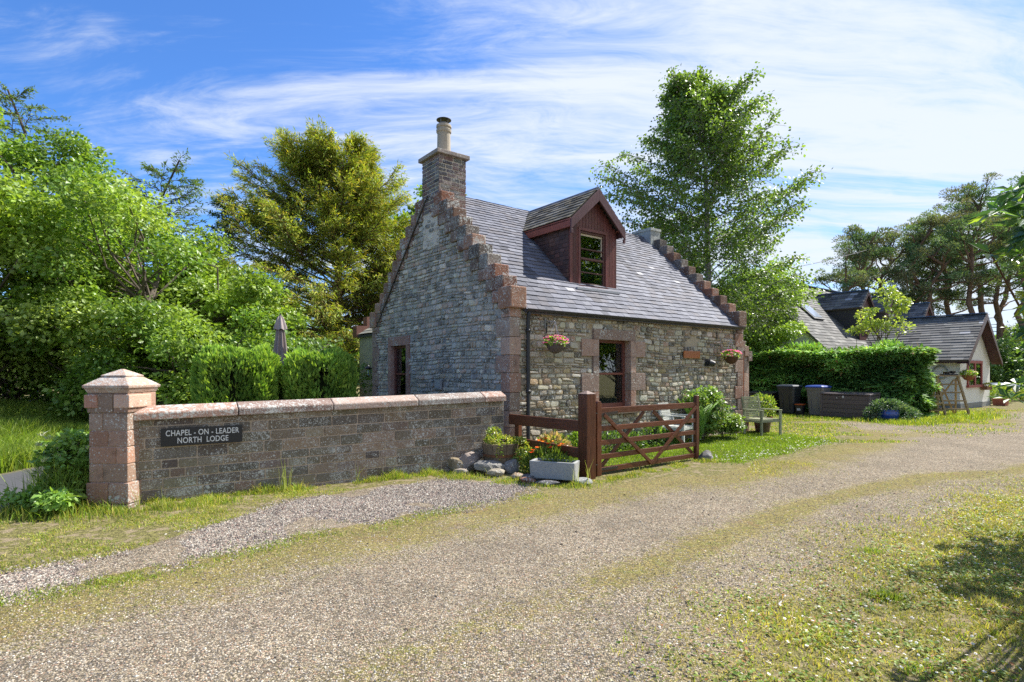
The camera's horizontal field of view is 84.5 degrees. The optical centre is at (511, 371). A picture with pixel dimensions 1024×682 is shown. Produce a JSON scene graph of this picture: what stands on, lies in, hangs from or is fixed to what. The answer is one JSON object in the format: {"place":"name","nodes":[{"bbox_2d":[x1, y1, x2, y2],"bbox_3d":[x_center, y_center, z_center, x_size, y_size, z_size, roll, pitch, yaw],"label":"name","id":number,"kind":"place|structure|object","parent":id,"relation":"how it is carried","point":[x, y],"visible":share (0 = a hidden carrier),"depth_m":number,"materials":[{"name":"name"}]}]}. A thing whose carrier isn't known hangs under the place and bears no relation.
{"place":"outdoors","nodes":[
{"label":"outdoors","id":0,"kind":"place"},
{"bbox_2d":[0,467,43,508],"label":"road","id":1,"kind":"structure","parent":0,"point":[10,479],"depth_m":8.33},
{"bbox_2d":[278,374,298,399],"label":"clipped yew","id":2,"kind":"object","parent":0,"point":[280,393],"visible":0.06,"depth_m":10.58,"materials":[{"name":"green plant"}]},
{"bbox_2d":[0,412,1023,681],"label":"driveway","id":3,"kind":"structure","parent":0,"point":[960,454],"depth_m":4.24,"materials":[{"name":"beige gravel"}]},
{"bbox_2d":[0,418,1000,681],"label":"drive moss","id":4,"kind":"object","parent":3,"relation":"on","point":[216,558],"visible":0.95,"depth_m":4.77,"materials":[{"name":"green plant"}]},
{"bbox_2d":[74,443,1004,676],"bbox_3d":[4.599,1.593,8.151,18.668,0.050,3.922,0,0,-39],"label":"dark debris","id":5,"kind":"object","parent":3,"relation":"on","point":[541,550],"visible":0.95,"depth_m":4.47,"materials":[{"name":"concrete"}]},
{"bbox_2d":[0,386,1023,681],"bbox_3d":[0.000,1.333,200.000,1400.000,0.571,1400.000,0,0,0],"label":"ground","id":6,"kind":"structure","parent":0,"point":[126,534],"depth_m":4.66,"materials":[{"name":"green plant"}]},
{"bbox_2d":[0,343,84,408],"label":"hazel bush","id":7,"kind":"object","parent":6,"relation":"on","point":[15,393],"visible":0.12,"depth_m":16.12,"materials":[{"name":"green plant"}]},
{"bbox_2d":[0,476,86,513],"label":"roadside bush","id":8,"kind":"object","parent":6,"relation":"on","point":[59,497],"visible":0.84,"depth_m":6.19,"materials":[{"name":"green plant"}]},
{"bbox_2d":[27,428,89,492],"bbox_3d":[-5.367,1.236,6.580,0.946,1.159,1.478,0,0,12],"label":"roadside bush","id":9,"kind":"object","parent":6,"relation":"on","point":[71,444],"visible":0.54,"depth_m":6.62,"materials":[{"name":"green plant"}]},
{"bbox_2d":[0,82,137,394],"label":"larch tree","id":10,"kind":"object","parent":6,"relation":"on","point":[8,99],"visible":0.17,"depth_m":24.71,"materials":[{"name":"green plant"}]},
{"bbox_2d":[0,426,146,529],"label":"tall weeds","id":11,"kind":"object","parent":6,"relation":"on","point":[5,511],"visible":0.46,"depth_m":6.38,"materials":[{"name":"green plant"}]},
{"bbox_2d":[0,103,156,400],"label":"maple tree","id":12,"kind":"object","parent":6,"relation":"on","point":[27,155],"visible":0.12,"depth_m":19.34,"materials":[{"name":"green plant"}]},
{"bbox_2d":[0,146,195,385],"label":"maple tree","id":13,"kind":"object","parent":6,"relation":"on","point":[8,186],"visible":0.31,"depth_m":13.77,"materials":[{"name":"green plant"}]},
{"bbox_2d":[82,369,160,507],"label":"gate pier","id":14,"kind":"structure","parent":6,"relation":"on","point":[114,401],"depth_m":6.57,"materials":[{"name":"pink stone"}]},
{"bbox_2d":[0,155,243,418],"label":"hawthorn tree","id":15,"kind":"object","parent":6,"relation":"on","point":[47,359],"visible":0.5,"depth_m":13.29,"materials":[{"name":"green plant"}]},
{"bbox_2d":[116,148,220,300],"bbox_3d":[-15.073,-3.791,24.284,8.817,11.412,7.399,0,0,0],"label":"larch tree","id":16,"kind":"object","parent":6,"relation":"on","point":[176,169],"visible":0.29,"depth_m":24.64,"materials":[{"name":"green plant"}]},
{"bbox_2d":[0,398,345,594],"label":"roadside grass","id":17,"kind":"structure","parent":6,"relation":"on","point":[23,425],"depth_m":9.02,"materials":[{"name":"green plant"}]},
{"bbox_2d":[53,287,303,404],"bbox_3d":[-7.925,-0.080,14.037,4.368,3.842,4.608,0,0,20],"label":"hazel bush","id":18,"kind":"object","parent":6,"relation":"on","point":[177,353],"visible":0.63,"depth_m":12.93,"materials":[{"name":"green plant"}]},
{"bbox_2d":[17,316,359,384],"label":"woodland","id":19,"kind":"object","parent":6,"relation":"on","point":[299,329],"depth_m":46.41,"materials":[{"name":"green plant"}]},
{"bbox_2d":[93,240,310,390],"bbox_3d":[-8.933,-1.001,16.374,5.617,5.441,5.728,0,0,-36],"label":"maple tree","id":20,"kind":"object","parent":6,"relation":"on","point":[250,291],"visible":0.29,"depth_m":15.67,"materials":[{"name":"green plant"}]},
{"bbox_2d":[189,194,247,264],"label":"spruce tree","id":21,"kind":"object","parent":6,"relation":"on","point":[217,214],"visible":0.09,"depth_m":21.66,"materials":[{"name":"green plant"}]},
{"bbox_2d":[188,342,283,403],"bbox_3d":[-4.936,0.532,10.044,1.608,2.137,1.449,0,0,-20],"label":"clipped yew","id":22,"kind":"object","parent":6,"relation":"on","point":[225,373],"visible":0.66,"depth_m":9.67,"materials":[{"name":"green plant"}]},
{"bbox_2d":[0,475,541,605],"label":"gravel verge","id":23,"kind":"structure","parent":6,"relation":"on","point":[165,551],"depth_m":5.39,"materials":[{"name":"grey gravel"}]},
{"bbox_2d":[510,472,522,478],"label":"rock","id":24,"kind":"object","parent":23,"relation":"on","point":[514,475],"visible":0.78,"depth_m":8.28,"materials":[{"name":"beige stone"}]},
{"bbox_2d":[273,314,286,364],"bbox_3d":[-4.750,0.140,11.550,0.426,2.620,0.426,0,0,-14],"label":"parasol","id":25,"kind":"object","parent":6,"relation":"on","point":[280,344],"visible":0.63,"depth_m":11.47,"materials":[{"name":"grey fabric"}]},
{"bbox_2d":[155,114,417,385],"bbox_3d":[-7.628,-3.988,23.714,13.567,11.825,14.055,0,0,0],"label":"golden yew","id":26,"kind":"object","parent":6,"relation":"on","point":[356,192],"visible":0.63,"depth_m":21.44,"materials":[{"name":"green plant"}]},
{"bbox_2d":[212,313,371,393],"bbox_3d":[-6.632,-0.014,17.111,5.708,3.730,5.318,0,0,0],"label":"elder bush","id":27,"kind":"object","parent":6,"relation":"on","point":[322,345],"visible":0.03,"depth_m":16.23,"materials":[{"name":"green plant"}]},
{"bbox_2d":[133,391,505,503],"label":"boundary wall","id":28,"kind":"structure","parent":6,"relation":"on","point":[319,442],"depth_m":7.83,"materials":[{"name":"stone"}]},
{"bbox_2d":[161,425,241,446],"bbox_3d":[-3.883,0.809,7.074,0.900,0.218,0.026,0,0,-33],"label":"nameplate","id":29,"kind":"object","parent":28,"relation":"attached to","point":[198,435],"visible":1,"depth_m":7.05,"materials":[{"name":"black stone"}]},
{"bbox_2d":[279,345,360,399],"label":"clipped yew","id":30,"kind":"object","parent":6,"relation":"on","point":[339,378],"visible":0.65,"depth_m":10.19,"materials":[{"name":"green plant"}]},
{"bbox_2d":[0,458,727,525],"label":"wall foot grass","id":31,"kind":"structure","parent":6,"relation":"on","point":[163,503],"depth_m":7.43,"materials":[{"name":"green plant"}]},
{"bbox_2d":[342,185,467,332],"bbox_3d":[-4.510,-3.824,27.048,7.748,11.287,7.641,0,0,0],"label":"maple tree","id":32,"kind":"object","parent":6,"relation":"on","point":[412,209],"visible":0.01,"depth_m":26.38,"materials":[{"name":"green plant"}]},
{"bbox_2d":[447,457,463,470],"bbox_3d":[-0.851,1.498,8.953,0.267,0.268,0.327,0,0,-39],"label":"rock","id":33,"kind":"object","parent":6,"relation":"on","point":[453,463],"visible":0.63,"depth_m":8.83,"materials":[{"name":"grey stone"}]},
{"bbox_2d":[454,468,468,474],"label":"rock","id":34,"kind":"object","parent":6,"relation":"on","point":[463,471],"visible":0.56,"depth_m":8.67,"materials":[{"name":"grey stone"}]},
{"bbox_2d":[459,451,479,471],"bbox_3d":[-0.697,1.476,8.960,0.287,0.377,0.330,0,0,21],"label":"rock","id":35,"kind":"object","parent":6,"relation":"on","point":[469,459],"visible":0.62,"depth_m":8.87,"materials":[{"name":"grey stone"}]},
{"bbox_2d":[474,460,505,471],"bbox_3d":[-0.336,1.475,8.723,0.522,0.193,0.254,3,5,-11],"label":"rock","id":36,"kind":"object","parent":6,"relation":"on","point":[480,465],"visible":0.81,"depth_m":8.64,"materials":[{"name":"grey stone"}]},
{"bbox_2d":[487,468,504,476],"bbox_3d":[-0.241,1.539,8.514,0.254,0.139,0.164,0,0,17],"label":"rock","id":37,"kind":"object","parent":6,"relation":"on","point":[497,472],"visible":0.95,"depth_m":8.46,"materials":[{"name":"grey stone"}]},
{"bbox_2d":[482,426,528,463],"bbox_3d":[-0.141,1.196,9.023,0.718,0.648,0.596,0,0,38],"label":"half barrel","id":38,"kind":"object","parent":6,"relation":"on","point":[503,451],"visible":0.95,"depth_m":8.89,"materials":[{"name":"brown wood"}]},
{"bbox_2d":[504,459,519,473],"bbox_3d":[-0.003,1.485,8.780,0.241,0.229,0.248,0,0,-15],"label":"rock","id":39,"kind":"object","parent":6,"relation":"on","point":[512,466],"visible":0.96,"depth_m":8.67,"materials":[{"name":"grey stone"}]},
{"bbox_2d":[511,445,535,472],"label":"trough side plants","id":40,"kind":"object","parent":6,"relation":"on","point":[520,455],"visible":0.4,"depth_m":8.85,"materials":[{"name":"green plant"}]},
{"bbox_2d":[520,477,535,482],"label":"rock","id":41,"kind":"object","parent":6,"relation":"on","point":[526,479],"visible":0.82,"depth_m":8.00,"materials":[{"name":"stone"}]},
{"bbox_2d":[519,474,541,479],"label":"rock","id":42,"kind":"object","parent":6,"relation":"on","point":[527,475],"visible":0.48,"depth_m":8.17,"materials":[{"name":"grey stone"}]},
{"bbox_2d":[509,414,577,464],"bbox_3d":[0.529,1.259,8.961,1.458,1.082,0.135,0,0,42],"label":"rail fence","id":43,"kind":"object","parent":6,"relation":"on","point":[518,421],"visible":0.59,"depth_m":8.88,"materials":[{"name":"brown wood"}]},
{"bbox_2d":[518,437,571,473],"bbox_3d":[0.510,1.371,8.612,0.862,0.704,0.649,0,0,0],"label":"poppy clump","id":44,"kind":"object","parent":6,"relation":"on","point":[532,453],"visible":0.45,"depth_m":8.57,"materials":[{"name":"green plant"}]},
{"bbox_2d":[535,480,559,485],"bbox_3d":[0.499,1.579,7.910,0.368,0.094,0.188,-2,1,23],"label":"rock","id":45,"kind":"object","parent":6,"relation":"on","point":[543,482],"visible":0.85,"depth_m":7.85,"materials":[{"name":"grey stone"}]},
{"bbox_2d":[353,117,751,449],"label":"lodge","id":46,"kind":"structure","parent":6,"relation":"on","point":[475,294],"depth_m":12.14,"materials":[{"name":"stone"}]},
{"bbox_2d":[395,346,405,394],"bbox_3d":[-2.633,0.070,13.611,0.082,1.360,0.820,0,0,-37],"label":"window","id":47,"kind":"structure","parent":46,"relation":"in","point":[400,351],"depth_m":13.74,"materials":[{"name":"black glass"}]},
{"bbox_2d":[542,318,568,353],"bbox_3d":[0.798,-0.647,10.244,0.492,0.665,0.523,0,0,10],"label":"hanging basket","id":48,"kind":"object","parent":46,"relation":"attached to","point":[555,347],"visible":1,"depth_m":10.15,"materials":[{"name":"pink metal"}]},
{"bbox_2d":[580,230,604,285],"bbox_3d":[1.724,-2.410,12.235,0.780,1.180,0.082,0,0,-37],"label":"window","id":49,"kind":"structure","parent":46,"relation":"in","point":[592,245],"depth_m":12.27,"materials":[{"name":"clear glass"}]},
{"bbox_2d":[593,340,624,407],"bbox_3d":[1.850,0.055,12.004,1.080,1.510,0.632,0,0,-37],"label":"window","id":50,"kind":"structure","parent":46,"relation":"in","point":[611,373],"depth_m":11.87,"materials":[{"name":"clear glass"}]},
{"bbox_2d":[720,336,741,363],"bbox_3d":[5.332,-0.515,13.705,0.521,0.698,0.544,0,0,20],"label":"hanging basket","id":51,"kind":"object","parent":46,"relation":"attached to","point":[729,359],"visible":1,"depth_m":13.62,"materials":[{"name":"pink metal"}]},
{"bbox_2d":[529,453,579,480],"bbox_3d":[0.620,1.362,8.200,0.678,0.376,0.300,0,0,22],"label":"stone trough","id":52,"kind":"object","parent":6,"relation":"on","point":[548,467],"visible":0.99,"depth_m":8.08,"materials":[{"name":"stone"}]},
{"bbox_2d":[573,477,592,484],"bbox_3d":[1.001,1.567,7.978,0.277,0.121,0.176,-2,-5,17],"label":"rock","id":53,"kind":"object","parent":6,"relation":"on","point":[585,479],"visible":0.63,"depth_m":7.93,"materials":[{"name":"white stone"}]},
{"bbox_2d":[578,391,597,478],"bbox_3d":[1.170,1.048,8.458,0.315,1.505,0.190,0,0,-37],"label":"gate post","id":54,"kind":"object","parent":6,"relation":"on","point":[587,413],"visible":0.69,"depth_m":8.36,"materials":[{"name":"brown wood"}]},
{"bbox_2d":[596,395,698,475],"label":"field gate","id":55,"kind":"structure","parent":54,"relation":"attached to","point":[604,412],"depth_m":9.25,"materials":[{"name":"brown wood"}]},
{"bbox_2d":[697,450,712,461],"bbox_3d":[3.473,1.550,10.119,0.267,0.250,0.278,-9,-1,-23],"label":"rock","id":56,"kind":"object","parent":6,"relation":"on","point":[705,454],"visible":0.69,"depth_m":10.05,"materials":[{"name":"grey stone"}]},
{"bbox_2d":[588,61,832,348],"bbox_3d":[7.386,-4.593,20.976,8.031,12.994,7.194,0,0,31],"label":"silver birch","id":57,"kind":"object","parent":6,"relation":"on","point":[692,104],"visible":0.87,"depth_m":19.82,"materials":[{"name":"green plant"}]},
{"bbox_2d":[748,392,778,429],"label":"potted shrub","id":58,"kind":"object","parent":6,"relation":"on","point":[762,396],"visible":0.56,"depth_m":14.79,"materials":[{"name":"green plant"}]},
{"bbox_2d":[749,391,779,411],"bbox_3d":[9.694,1.190,21.813,0.790,0.820,1.180,0,0,-37],"label":"storage box","id":59,"kind":"object","parent":6,"relation":"on","point":[772,393],"visible":0.21,"depth_m":21.41,"materials":[{"name":"plastic"}]},
{"bbox_2d":[717,258,823,352],"bbox_3d":[10.840,-1.676,25.516,5.243,6.974,4.998,0,0,45],"label":"lime tree","id":60,"kind":"object","parent":6,"relation":"on","point":[790,330],"visible":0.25,"depth_m":24.02,"materials":[{"name":"green plant"}]},
{"bbox_2d":[776,384,802,413],"bbox_3d":[10.280,1.047,20.839,0.736,1.104,0.702,0,0,-37],"label":"wheelie bin","id":61,"kind":"object","parent":6,"relation":"on","point":[789,396],"visible":0.84,"depth_m":20.61,"materials":[{"name":"plastic"}]},
{"bbox_2d":[795,403,805,414],"bbox_3d":[10.402,1.371,20.315,0.290,0.438,0.317,0,0,-37],"label":"food caddy","id":62,"kind":"object","parent":6,"relation":"on","point":[800,408],"visible":0.97,"depth_m":20.23,"materials":[{"name":"plastic"}]},
{"bbox_2d":[805,385,831,414],"bbox_3d":[10.899,1.047,20.027,0.736,1.104,0.659,0,0,-37],"label":"wheelie bin","id":63,"kind":"object","parent":6,"relation":"on","point":[813,395],"visible":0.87,"depth_m":19.84,"materials":[{"name":"plastic"}]},
{"bbox_2d":[658,465,1023,681],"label":"daisies","id":64,"kind":"object","parent":6,"relation":"on","point":[906,658],"visible":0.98,"depth_m":3.69,"materials":[{"name":"white plant"}]},
{"bbox_2d":[749,337,942,416],"bbox_3d":[10.836,0.201,23.361,2.798,3.167,11.429,0,0,-37],"label":"conifer hedge","id":65,"kind":"object","parent":6,"relation":"on","point":[891,369],"visible":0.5,"depth_m":20.27,"materials":[{"name":"green plant"}]},
{"bbox_2d":[820,391,880,417],"bbox_3d":[11.558,1.160,19.285,0.830,0.880,1.600,0,0,-37],"label":"storage box","id":66,"kind":"object","parent":6,"relation":"on","point":[842,404],"visible":0.76,"depth_m":19.06,"materials":[{"name":"plastic"}]},
{"bbox_2d":[810,224,906,304],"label":"scots pine","id":67,"kind":"object","parent":6,"relation":"on","point":[846,281],"visible":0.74,"depth_m":40.47,"materials":[{"name":"green plant"}]},
{"bbox_2d":[832,242,888,290],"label":"scots pine","id":68,"kind":"object","parent":6,"relation":"on","point":[863,287],"visible":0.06,"depth_m":46.88,"materials":[{"name":"green plant"}]},
{"bbox_2d":[756,278,1002,407],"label":"cottage","id":69,"kind":"structure","parent":6,"relation":"on","point":[960,341],"depth_m":25.40,"materials":[{"name":"white stone"}]},
{"bbox_2d":[959,364,978,380],"bbox_3d":[18.721,-0.049,23.079,0.701,0.898,0.675,0,0,5],"label":"hanging basket","id":70,"kind":"object","parent":69,"relation":"hanging from","point":[968,377],"visible":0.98,"depth_m":22.97,"materials":[{"name":"green metal"}]},
{"bbox_2d":[966,360,984,387],"bbox_3d":[20.347,0.125,24.713,2.310,1.170,0.098,0,0,-37],"label":"window","id":71,"kind":"structure","parent":69,"relation":"in","point":[977,381],"depth_m":24.90,"materials":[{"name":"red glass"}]},
{"bbox_2d":[981,382,991,389],"bbox_3d":[21.379,0.665,25.357,0.828,0.351,0.316,0,0,-37],"label":"window trough","id":72,"kind":"object","parent":69,"relation":"attached to","point":[986,387],"depth_m":25.20,"materials":[{"name":"brown wood"}]},
{"bbox_2d":[844,278,916,344],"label":"rowan tree","id":73,"kind":"object","parent":6,"relation":"on","point":[871,323],"visible":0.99,"depth_m":22.90,"materials":[{"name":"green plant"}]},
{"bbox_2d":[746,408,1022,442],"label":"margin grass","id":74,"kind":"structure","parent":6,"relation":"on","point":[959,416],"depth_m":17.17,"materials":[{"name":"green plant"}]},
{"bbox_2d":[840,229,935,302],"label":"scots pine","id":75,"kind":"object","parent":6,"relation":"on","point":[890,238],"visible":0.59,"depth_m":41.28,"materials":[{"name":"green plant"}]},
{"bbox_2d":[862,397,922,420],"bbox_3d":[12.098,1.281,18.013,1.738,0.910,1.020,0,0,0],"label":"shrub","id":76,"kind":"object","parent":6,"relation":"on","point":[893,412],"visible":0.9,"depth_m":17.78,"materials":[{"name":"green plant"}]},
{"bbox_2d":[872,230,957,315],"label":"scots pine","id":77,"kind":"object","parent":6,"relation":"on","point":[921,291],"visible":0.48,"depth_m":40.78,"materials":[{"name":"green plant"}]},
{"bbox_2d":[882,224,949,302],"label":"scots pine","id":78,"kind":"object","parent":6,"relation":"on","point":[920,268],"visible":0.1,"depth_m":43.18,"materials":[{"name":"green plant"}]},
{"bbox_2d":[928,387,946,415],"bbox_3d":[14.619,1.089,19.542,0.556,1.048,0.615,0,0,8],"label":"step ladder","id":79,"kind":"object","parent":6,"relation":"on","point":[939,392],"visible":0.4,"depth_m":19.39,"materials":[{"name":"brown wood"}]},
{"bbox_2d":[886,209,994,315],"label":"scots pine","id":80,"kind":"object","parent":6,"relation":"on","point":[914,226],"visible":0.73,"depth_m":40.24,"materials":[{"name":"green plant"}]},
{"bbox_2d":[933,375,970,414],"bbox_3d":[15.352,0.880,19.859,1.038,1.469,0.900,0,0,12],"label":"step ladder","id":81,"kind":"object","parent":6,"relation":"on","point":[964,400],"visible":0.64,"depth_m":19.69,"materials":[{"name":"brown wood"}]},
{"bbox_2d":[940,371,958,374],"bbox_3d":[15.420,0.073,19.870,0.460,0.160,0.260,0,0,12],"label":"seed tray","id":82,"kind":"object","parent":81,"relation":"on","point":[950,373],"visible":0.94,"depth_m":19.80,"materials":[{"name":"plastic"}]},
{"bbox_2d":[922,235,988,314],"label":"scots pine","id":83,"kind":"object","parent":6,"relation":"on","point":[956,305],"visible":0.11,"depth_m":47.95,"materials":[{"name":"green plant"}]},
{"bbox_2d":[920,223,1005,314],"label":"scots pine","id":84,"kind":"object","parent":6,"relation":"on","point":[947,308],"visible":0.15,"depth_m":43.62,"materials":[{"name":"green plant"}]},
{"bbox_2d":[917,171,1023,317],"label":"scots pine","id":85,"kind":"object","parent":6,"relation":"on","point":[966,204],"visible":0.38,"depth_m":42.53,"materials":[{"name":"green plant"}]},
{"bbox_2d":[932,210,1020,314],"bbox_3d":[32.883,-4.869,39.721,6.069,13.583,5.439,0,0,-40],"label":"scots pine","id":86,"kind":"object","parent":6,"relation":"on","point":[973,237],"visible":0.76,"depth_m":39.60,"materials":[{"name":"green plant"}]},
{"bbox_2d":[935,220,1023,345],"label":"scots pine","id":87,"kind":"object","parent":6,"relation":"on","point":[997,307],"visible":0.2,"depth_m":43.43,"materials":[{"name":"green plant"}]},
{"bbox_2d":[969,176,1023,402],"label":"rhododendron","id":88,"kind":"object","parent":6,"relation":"on","point":[1012,205],"visible":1,"depth_m":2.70,"materials":[{"name":"green plant"}]},
{"bbox_2d":[976,213,1018,338],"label":"scots pine","id":89,"kind":"object","parent":6,"relation":"on","point":[1003,302],"visible":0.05,"depth_m":46.08,"materials":[{"name":"green plant"}]},
{"bbox_2d":[990,383,1013,405],"bbox_3d":[22.785,1.062,26.251,1.163,1.076,1.005,0,0,-37],"label":"terracotta planter","id":90,"kind":"object","parent":6,"relation":"on","point":[997,401],"visible":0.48,"depth_m":26.13,"materials":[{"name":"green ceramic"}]},
{"bbox_2d":[990,382,1014,401],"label":"border plant","id":91,"kind":"object","parent":6,"relation":"on","point":[1010,398],"visible":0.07,"depth_m":28.09,"materials":[{"name":"green plant"}]},
{"bbox_2d":[990,334,1023,383],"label":"laurel bush","id":92,"kind":"object","parent":6,"relation":"on","point":[1001,373],"visible":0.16,"depth_m":35.05,"materials":[{"name":"green plant"}]},
{"bbox_2d":[991,323,1023,389],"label":"laurel bush","id":93,"kind":"object","parent":6,"relation":"on","point":[1016,326],"visible":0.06,"depth_m":37.91,"materials":[{"name":"green plant"}]},
{"bbox_2d":[1003,321,1018,347],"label":"laurel bush","id":94,"kind":"object","parent":6,"relation":"on","point":[1005,333],"visible":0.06,"depth_m":43.78,"materials":[{"name":"green plant"}]},
{"bbox_2d":[1003,255,1023,383],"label":"scots pine","id":95,"kind":"object","parent":6,"relation":"on","point":[1018,269],"visible":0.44,"depth_m":37.55,"materials":[{"name":"green plant"}]},
{"bbox_2d":[0,0,1023,334],"label":"sky","id":96,"kind":"structure","parent":0,"point":[906,102],"materials":[{"name":"blue"}]},
{"bbox_2d":[567,431,846,472],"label":"lawn","id":97,"kind":"structure","parent":0,"point":[736,450],"depth_m":11.14,"materials":[{"name":"green plant"}]},
{"bbox_2d":[524,429,577,463],"bbox_3d":[0.821,1.373,10.050,0.782,0.713,2.099,0,0,36],"label":"flower bed","id":98,"kind":"object","parent":97,"relation":"on","point":[572,436],"visible":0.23,"depth_m":10.07,"materials":[{"name":"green plant"}]},
{"bbox_2d":[575,426,678,453],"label":"bedding plants","id":99,"kind":"object","parent":97,"relation":"on","point":[638,443],"visible":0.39,"depth_m":11.68,"materials":[{"name":"green plant"}]},
{"bbox_2d":[657,402,692,442],"bbox_3d":[3.582,1.148,12.332,0.660,0.904,0.600,0,0,40],"label":"garden chair","id":100,"kind":"object","parent":97,"relation":"on","point":[669,416],"visible":0.54,"depth_m":12.27,"materials":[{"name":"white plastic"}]},
{"bbox_2d":[677,398,716,438],"bbox_3d":[4.173,1.049,12.667,0.974,0.962,0.956,0,0,0],"label":"fern","id":101,"kind":"object","parent":97,"relation":"on","point":[702,415],"visible":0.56,"depth_m":12.49,"materials":[{"name":"green plant"}]},
{"bbox_2d":[682,384,735,438],"bbox_3d":[4.425,1.053,13.007,1.166,1.504,1.347,0,0,0],"label":"variegated bush","id":102,"kind":"object","parent":97,"relation":"on","point":[717,416],"visible":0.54,"depth_m":12.67,"materials":[{"name":"green plant"}]},
{"bbox_2d":[717,412,747,437],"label":"variegated bush","id":103,"kind":"object","parent":97,"relation":"on","point":[735,425],"visible":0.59,"depth_m":13.11,"materials":[{"name":"green plant"}]},
{"bbox_2d":[741,396,781,435],"bbox_3d":[6.250,1.123,14.165,0.700,0.954,0.720,0,0,-24],"label":"garden chair","id":104,"kind":"object","parent":97,"relation":"on","point":[760,418],"visible":0.87,"depth_m":14.22,"materials":[{"name":"grey wood"}]},
{"bbox_2d":[754,422,771,432],"bbox_3d":[6.498,1.435,14.599,0.440,0.330,0.440,0,0,0],"label":"plant pot","id":105,"kind":"object","parent":97,"relation":"on","point":[766,427],"visible":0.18,"depth_m":14.44,"materials":[{"name":"brown ceramic"}]},
{"bbox_2d":[716,433,846,460],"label":"daisies","id":106,"kind":"object","parent":97,"relation":"on","point":[777,450],"visible":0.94,"depth_m":11.16,"materials":[{"name":"white plant"}]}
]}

